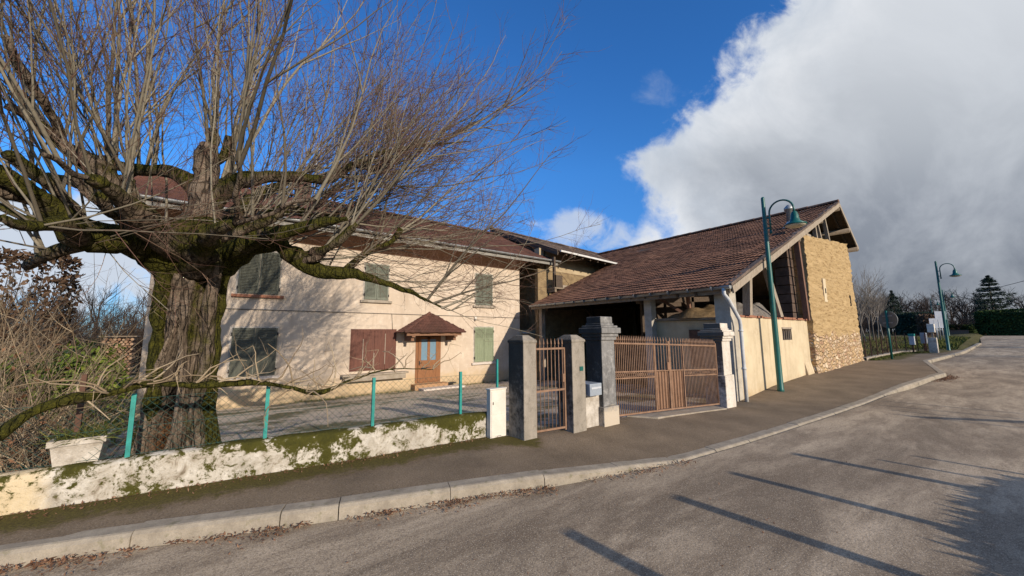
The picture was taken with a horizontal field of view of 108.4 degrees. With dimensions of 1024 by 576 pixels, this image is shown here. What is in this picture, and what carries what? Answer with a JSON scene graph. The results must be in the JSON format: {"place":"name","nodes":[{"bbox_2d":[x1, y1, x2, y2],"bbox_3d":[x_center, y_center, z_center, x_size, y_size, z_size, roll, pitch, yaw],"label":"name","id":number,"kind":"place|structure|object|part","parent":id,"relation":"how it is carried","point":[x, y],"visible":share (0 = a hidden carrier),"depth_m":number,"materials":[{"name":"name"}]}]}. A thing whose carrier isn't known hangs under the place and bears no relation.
{"place":"outdoors","nodes":[
{"label":"outdoors","id":0,"kind":"place"},
{"bbox_2d":[104,380,705,458],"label":"yard","id":1,"kind":"structure","parent":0,"point":[361,413],"depth_m":9.44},
{"bbox_2d":[0,349,960,544],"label":"sidewalk","id":2,"kind":"structure","parent":0,"point":[630,438],"depth_m":4.81,"materials":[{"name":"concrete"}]},
{"bbox_2d":[0,374,962,575],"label":"fallen leaves","id":3,"kind":"object","parent":2,"relation":"on","point":[45,560],"visible":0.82,"depth_m":3.38,"materials":[{"name":"brown plant"}]},
{"bbox_2d":[627,405,726,418],"bbox_3d":[3.502,2.663,7.601,2.861,0.346,0.398,4,-8,-32],"label":"threshold","id":4,"kind":"object","parent":2,"relation":"on","point":[666,414],"visible":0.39,"depth_m":7.46,"materials":[{"name":"concrete"}]},
{"bbox_2d":[614,335,719,415],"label":"driveway gate","id":5,"kind":"structure","parent":4,"relation":"on","point":[670,388],"depth_m":7.63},
{"bbox_2d":[761,197,806,391],"bbox_3d":[7.854,0.075,10.428,0.540,5.760,1.083,5,-9,-37],"label":"street lamp","id":6,"kind":"object","parent":2,"relation":"on","point":[795,222],"visible":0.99,"depth_m":10.65,"materials":[{"name":"teal metal"}]},
{"bbox_2d":[908,334,915,352],"bbox_3d":[23.291,3.245,21.493,0.360,1.150,0.260,5,-9,-37],"label":"field letterbox","id":7,"kind":"object","parent":2,"relation":"on","point":[912,339],"visible":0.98,"depth_m":21.43,"materials":[{"name":"teal paint"}]},
{"bbox_2d":[934,261,960,349],"bbox_3d":[27.508,1.085,23.038,0.540,5.760,1.083,5,-9,-37],"label":"street lamp","id":8,"kind":"object","parent":2,"relation":"on","point":[954,273],"visible":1,"depth_m":23.28,"materials":[{"name":"teal metal"}]},
{"bbox_2d":[1,332,983,500],"bbox_3d":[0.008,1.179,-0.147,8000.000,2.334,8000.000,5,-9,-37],"label":"ground","id":9,"kind":"structure","parent":0,"point":[974,339],"depth_m":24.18,"materials":[{"name":"green plant"}]},
{"bbox_2d":[0,246,85,421],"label":"beech hedge","id":10,"kind":"object","parent":9,"relation":"on","point":[66,262],"visible":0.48,"depth_m":9.49,"materials":[{"name":"brown plant"}]},
{"bbox_2d":[0,335,137,464],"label":"laurel bush","id":11,"kind":"object","parent":9,"relation":"on","point":[72,363],"visible":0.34,"depth_m":5.36,"materials":[{"name":"green plant"}]},
{"bbox_2d":[0,291,147,371],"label":"scrub","id":12,"kind":"object","parent":9,"relation":"on","point":[126,333],"visible":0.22,"depth_m":24.08,"materials":[{"name":"plant"}]},
{"bbox_2d":[0,281,147,332],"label":"woods","id":13,"kind":"object","parent":9,"relation":"on","point":[101,303],"visible":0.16,"depth_m":39.07,"materials":[{"name":"brown plant"}]},
{"bbox_2d":[0,263,150,414],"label":"bramble bush","id":14,"kind":"object","parent":9,"relation":"on","point":[1,347],"visible":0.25,"depth_m":7.99,"materials":[{"name":"brown plant"}]},
{"bbox_2d":[0,249,152,469],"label":"bramble bush","id":15,"kind":"object","parent":9,"relation":"on","point":[45,367],"visible":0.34,"depth_m":5.24,"materials":[{"name":"brown plant"}]},
{"bbox_2d":[73,374,87,435],"bbox_3d":[-4.385,1.492,3.723,0.040,1.220,0.040,5,-9,-37],"label":"rusty stake","id":16,"kind":"object","parent":9,"relation":"on","point":[84,377],"visible":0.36,"depth_m":3.74,"materials":[{"name":"brown metal"}]},
{"bbox_2d":[26,414,137,466],"bbox_3d":[-4.362,1.634,3.754,0.806,0.745,0.786,5,-9,-37],"label":"planter","id":17,"kind":"object","parent":9,"relation":"on","point":[71,449],"visible":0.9,"depth_m":3.63,"materials":[{"name":"white concrete"}]},
{"bbox_2d":[0,265,191,509],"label":"bramble bush","id":18,"kind":"object","parent":9,"relation":"on","point":[11,396],"visible":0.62,"depth_m":4.32,"materials":[{"name":"brown plant"}]},
{"bbox_2d":[0,368,193,473],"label":"bramble bush","id":19,"kind":"object","parent":9,"relation":"on","point":[46,457],"visible":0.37,"depth_m":3.87,"materials":[{"name":"brown plant"}]},
{"bbox_2d":[98,336,140,379],"bbox_3d":[-22.348,3.952,20.967,1.500,2.450,1.300,5,-9,-37],"label":"wood pile","id":20,"kind":"object","parent":9,"relation":"on","point":[128,341],"visible":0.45,"depth_m":20.88,"materials":[{"name":"beige wood"}]},
{"bbox_2d":[0,411,486,515],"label":"garden wall","id":21,"kind":"structure","parent":9,"relation":"on","point":[40,488],"depth_m":4.06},
{"bbox_2d":[0,359,499,472],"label":"wire fence","id":22,"kind":"object","parent":21,"relation":"on","point":[131,418],"visible":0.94,"depth_m":4.24,"materials":[{"name":"metal"}]},
{"bbox_2d":[0,330,459,440],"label":"mossy branch","id":23,"kind":"object","parent":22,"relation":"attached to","point":[10,426],"visible":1,"depth_m":3.92,"materials":[{"name":"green plant"}]},
{"bbox_2d":[0,0,603,456],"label":"pollard tree","id":24,"kind":"object","parent":9,"relation":"on","point":[198,252],"visible":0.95,"depth_m":4.91,"materials":[{"name":"brown plant"}]},
{"bbox_2d":[133,146,560,420],"bbox_3d":[-7.128,-0.752,18.641,16.900,11.600,10.135,5,-9,-37],"label":"farmhouse","id":25,"kind":"object","parent":9,"relation":"on","point":[274,300],"visible":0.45,"depth_m":14.28,"materials":[{"name":"beige paint"}]},
{"bbox_2d":[226,326,279,379],"bbox_3d":[-8.502,2.140,12.176,1.550,1.740,0.150,5,-9,-37],"label":"window","id":26,"kind":"structure","parent":25,"relation":"in","point":[245,336],"depth_m":12.17,"materials":[{"name":"green paint"}]},
{"bbox_2d":[231,252,283,298],"bbox_3d":[-8.525,-0.485,12.500,1.460,1.630,0.150,5,-9,-37],"label":"window","id":27,"kind":"structure","parent":25,"relation":"in","point":[260,278],"depth_m":12.50,"materials":[{"name":"green paint"}]},
{"bbox_2d":[349,329,396,371],"bbox_3d":[-5.438,2.423,14.539,1.770,1.600,0.098,5,-9,-37],"label":"window","id":28,"kind":"structure","parent":25,"relation":"in","point":[382,340],"depth_m":14.49,"materials":[{"name":"wood"}]},
{"bbox_2d":[360,262,391,303],"bbox_3d":[-5.429,-0.203,14.855,1.240,1.610,0.150,5,-9,-37],"label":"window","id":29,"kind":"structure","parent":25,"relation":"in","point":[374,296],"depth_m":14.79,"materials":[{"name":"green paint"}]},
{"bbox_2d":[415,336,440,383],"bbox_3d":[-3.586,3.042,15.849,1.160,1.990,0.162,5,-9,-37],"label":"door","id":30,"kind":"structure","parent":25,"relation":"in","point":[424,344],"depth_m":15.82,"materials":[{"name":"orange wood"}]},
{"bbox_2d":[473,272,493,307],"bbox_3d":[-1.356,0.120,17.958,1.260,1.680,0.150,5,-9,-37],"label":"window","id":31,"kind":"structure","parent":25,"relation":"in","point":[487,290],"depth_m":17.92,"materials":[{"name":"green paint"}]},
{"bbox_2d":[471,326,495,364],"bbox_3d":[-1.334,2.725,17.637,1.370,1.790,0.150,5,-9,-37],"label":"window","id":32,"kind":"structure","parent":25,"relation":"in","point":[483,353],"depth_m":17.59,"materials":[{"name":"green paint"}]},
{"bbox_2d":[0,343,981,569],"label":"kerb","id":33,"kind":"structure","parent":9,"relation":"on","point":[152,533],"depth_m":3.50,"materials":[{"name":"concrete"}]},
{"bbox_2d":[486,387,506,438],"bbox_3d":[-0.240,1.998,5.763,0.330,0.862,0.125,5,-9,-37],"label":"meter cabinet","id":34,"kind":"object","parent":9,"relation":"on","point":[496,411],"visible":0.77,"depth_m":5.71,"materials":[{"name":"beige plastic"}]},
{"bbox_3d":[-0.207,1.989,5.725,0.265,0.770,0.007,5,-9,-37],"label":"door","id":35,"kind":"part","parent":34,"relation":"part of","materials":[{"name":"beige plastic"}]},
{"bbox_2d":[507,335,536,440],"bbox_3d":[0.164,1.610,5.773,0.284,1.730,0.404,5,-9,-37],"label":"gate post","id":36,"kind":"object","parent":9,"relation":"on","point":[522,394],"visible":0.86,"depth_m":5.66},
{"bbox_2d":[490,227,616,338],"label":"barn wing","id":37,"kind":"structure","parent":9,"relation":"on","point":[589,263],"depth_m":20.98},
{"bbox_2d":[555,335,586,432],"bbox_3d":[0.994,1.656,6.192,0.334,1.730,0.384,5,-9,-37],"label":"gate post","id":38,"kind":"object","parent":9,"relation":"on","point":[573,345],"visible":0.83,"depth_m":6.06,"materials":[{"name":"grey concrete"}]},
{"bbox_2d":[535,338,566,432],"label":"garden gate","id":39,"kind":"structure","parent":38,"relation":"attached to","point":[563,377],"depth_m":5.97,"materials":[{"name":"brown metal"}]},
{"bbox_2d":[586,395,598,427],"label":"letterbox wall","id":40,"kind":"structure","parent":9,"relation":"on","point":[592,411],"depth_m":6.30,"materials":[{"name":"white concrete"}]},
{"bbox_2d":[585,381,601,396],"bbox_3d":[1.305,1.733,6.379,0.300,0.200,0.388,5,-9,-37],"label":"letterbox","id":41,"kind":"object","parent":40,"relation":"on","point":[593,388],"visible":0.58,"depth_m":6.22,"materials":[{"name":"grey metal"}]},
{"bbox_2d":[579,316,620,426],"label":"gate pillar","id":42,"kind":"structure","parent":9,"relation":"on","point":[599,334],"depth_m":6.54,"materials":[{"name":"concrete"}]},
{"bbox_2d":[529,199,864,401],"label":"barn","id":43,"kind":"structure","parent":9,"relation":"on","point":[647,289],"depth_m":14.48,"materials":[{"name":"tile"}]},
{"bbox_2d":[668,305,714,318],"bbox_3d":[6.000,0.747,11.639,1.909,0.442,2.146,5,-9,-37],"label":"hay heap","id":44,"kind":"object","parent":43,"relation":"on","point":[707,311],"visible":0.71,"depth_m":11.24,"materials":[{"name":"beige plant"}]},
{"bbox_2d":[689,330,704,366],"bbox_3d":[5.564,1.762,10.800,0.015,1.097,0.815,3,-8,-27],"label":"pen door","id":45,"kind":"structure","parent":43,"relation":"in","point":[692,333],"depth_m":10.99,"materials":[{"name":"wood"}]},
{"bbox_2d":[736,302,770,316],"bbox_3d":[8.360,0.820,13.134,4.042,0.633,1.460,5,-9,-37],"label":"rubble heap","id":46,"kind":"object","parent":43,"relation":"on","point":[759,309],"visible":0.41,"depth_m":12.48,"materials":[{"name":"grey stone"}]},
{"bbox_2d":[782,327,791,339],"bbox_3d":[9.092,1.528,12.375,0.940,0.420,0.240,5,-9,-37],"label":"window","id":47,"kind":"structure","parent":43,"relation":"in","point":[783,328],"depth_m":12.54,"materials":[{"name":"brown wood"}]},
{"bbox_2d":[697,323,736,407],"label":"gate pillar","id":48,"kind":"structure","parent":9,"relation":"on","point":[721,335],"depth_m":8.60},
{"bbox_2d":[851,265,884,340],"bbox_3d":[33.748,1.205,35.796,3.236,7.983,4.578,5,-9,-37],"label":"bare tree","id":49,"kind":"object","parent":9,"relation":"on","point":[863,291],"visible":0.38,"depth_m":35.70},
{"bbox_2d":[854,280,883,339],"bbox_3d":[35.774,1.902,38.870,4.080,7.221,4.845,0,-7,-5],"label":"bare tree","id":50,"kind":"object","parent":9,"relation":"on","point":[867,316],"visible":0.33,"depth_m":37.98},
{"bbox_2d":[851,272,888,340],"bbox_3d":[31.756,1.589,33.689,3.320,6.884,3.896,5,-9,-37],"label":"bare tree","id":51,"kind":"object","parent":9,"relation":"on","point":[860,310],"visible":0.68,"depth_m":33.69,"materials":[{"name":"brown plant"}]},
{"bbox_2d":[855,276,887,337],"bbox_3d":[38.970,1.983,40.138,3.314,7.233,3.579,3,-8,-24],"label":"bare tree","id":52,"kind":"object","parent":9,"relation":"on","point":[873,303],"visible":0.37,"depth_m":39.58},
{"bbox_2d":[856,281,888,340],"bbox_3d":[33.163,1.934,33.927,2.696,6.173,2.399,-1,-7,7],"label":"bare tree","id":53,"kind":"object","parent":9,"relation":"on","point":[875,303],"visible":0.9,"depth_m":33.84,"materials":[{"name":"brown plant"}]},
{"bbox_2d":[858,292,890,337],"bbox_3d":[39.588,2.896,40.030,2.518,5.306,3.333,3,-8,-27],"label":"bare tree","id":54,"kind":"object","parent":9,"relation":"on","point":[877,298],"visible":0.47,"depth_m":39.79,"materials":[{"name":"plant"}]},
{"bbox_2d":[879,311,897,358],"bbox_3d":[18.635,2.385,18.251,0.125,2.520,0.840,1,-7,-7],"label":"road sign","id":55,"kind":"object","parent":9,"relation":"on","point":[888,319],"visible":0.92,"depth_m":18.25,"materials":[{"name":"grey metal"}]},
{"bbox_2d":[872,290,905,334],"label":"spruce tree","id":56,"kind":"object","parent":9,"relation":"on","point":[892,298],"visible":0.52,"depth_m":59.84,"materials":[{"name":"green plant"}]},
{"bbox_2d":[863,350,915,359],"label":"edging wall","id":57,"kind":"structure","parent":9,"relation":"on","point":[878,355],"depth_m":19.51,"materials":[{"name":"concrete"}]},
{"bbox_2d":[863,332,935,359],"bbox_3d":[22.224,3.228,21.066,12.052,1.422,0.512,4,-8,-29],"label":"wire stake fence","id":58,"kind":"object","parent":9,"relation":"on","point":[906,348],"visible":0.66,"depth_m":20.24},
{"bbox_2d":[895,311,938,334],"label":"dark bush","id":59,"kind":"object","parent":9,"relation":"on","point":[906,324],"visible":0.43,"depth_m":54.91,"materials":[{"name":"green plant"}]},
{"bbox_2d":[920,333,927,350],"bbox_3d":[25.440,3.367,22.794,0.500,1.200,0.260,5,-9,-37],"label":"grey cabinet","id":60,"kind":"object","parent":9,"relation":"on","point":[922,339],"visible":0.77,"depth_m":22.71,"materials":[{"name":"metal"}]},
{"bbox_2d":[915,313,938,335],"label":"russet bush","id":61,"kind":"object","parent":9,"relation":"on","point":[921,321],"visible":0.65,"depth_m":49.62,"materials":[{"name":"brown plant"}]},
{"bbox_2d":[926,324,938,352],"bbox_3d":[24.617,2.968,21.645,0.450,1.720,0.350,5,-9,-37],"label":"white post","id":62,"kind":"object","parent":9,"relation":"on","point":[933,344],"visible":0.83,"depth_m":21.52,"materials":[{"name":"white concrete"}]},
{"bbox_2d":[929,318,937,337],"bbox_3d":[36.863,3.737,32.267,0.497,2.150,0.070,-3,-8,22],"label":"arrow sign","id":63,"kind":"object","parent":9,"relation":"on","point":[931,320],"visible":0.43,"depth_m":32.37,"materials":[{"name":"metal"}]},
{"bbox_2d":[933,320,943,339],"bbox_3d":[35.922,3.664,31.029,0.657,2.000,0.070,-3,-8,22],"label":"town sign","id":64,"kind":"object","parent":9,"relation":"on","point":[935,322],"visible":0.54,"depth_m":31.06,"materials":[{"name":"metal"}]},
{"bbox_2d":[857,306,1020,334],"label":"scrub","id":65,"kind":"object","parent":9,"relation":"on","point":[865,323],"visible":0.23,"depth_m":67.12,"materials":[{"name":"brown plant"}]},
{"bbox_2d":[855,286,1023,332],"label":"woods","id":66,"kind":"object","parent":9,"relation":"on","point":[924,305],"visible":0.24,"depth_m":93.51,"materials":[{"name":"brown plant"}]},
{"bbox_2d":[934,311,945,339],"bbox_3d":[34.869,3.214,29.982,0.657,2.650,0.070,-3,-8,22],"label":"direction sign","id":67,"kind":"object","parent":9,"relation":"on","point":[938,315],"visible":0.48,"depth_m":30.09,"materials":[{"name":"metal"}]},
{"bbox_2d":[942,290,955,335],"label":"street lamp","id":68,"kind":"object","parent":9,"relation":"on","point":[952,296],"visible":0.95,"depth_m":44.40,"materials":[{"name":"teal metal"}]},
{"bbox_2d":[940,330,968,334],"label":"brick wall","id":69,"kind":"structure","parent":9,"relation":"on","point":[952,332],"depth_m":53.02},
{"bbox_2d":[948,324,977,333],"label":"shrub","id":70,"kind":"object","parent":9,"relation":"on","point":[970,328],"visible":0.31,"depth_m":56.70,"materials":[{"name":"green plant"}]},
{"bbox_2d":[950,275,1019,323],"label":"cedar","id":71,"kind":"object","parent":9,"relation":"on","point":[988,279],"visible":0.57,"depth_m":58.02,"materials":[{"name":"green plant"}]},
{"bbox_2d":[973,307,1023,335],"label":"clipped hedge","id":72,"kind":"object","parent":9,"relation":"on","point":[1003,322],"visible":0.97,"depth_m":49.70,"materials":[{"name":"green plant"}]},
{"bbox_2d":[0,336,1023,575],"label":"road","id":73,"kind":"structure","parent":0,"point":[940,482],"depth_m":3.37,"materials":[{"name":"grey asphalt"}]},
{"bbox_2d":[0,0,1023,334],"label":"sky","id":74,"kind":"structure","parent":0,"point":[908,114],"materials":[{"name":"blue"}]}
]}

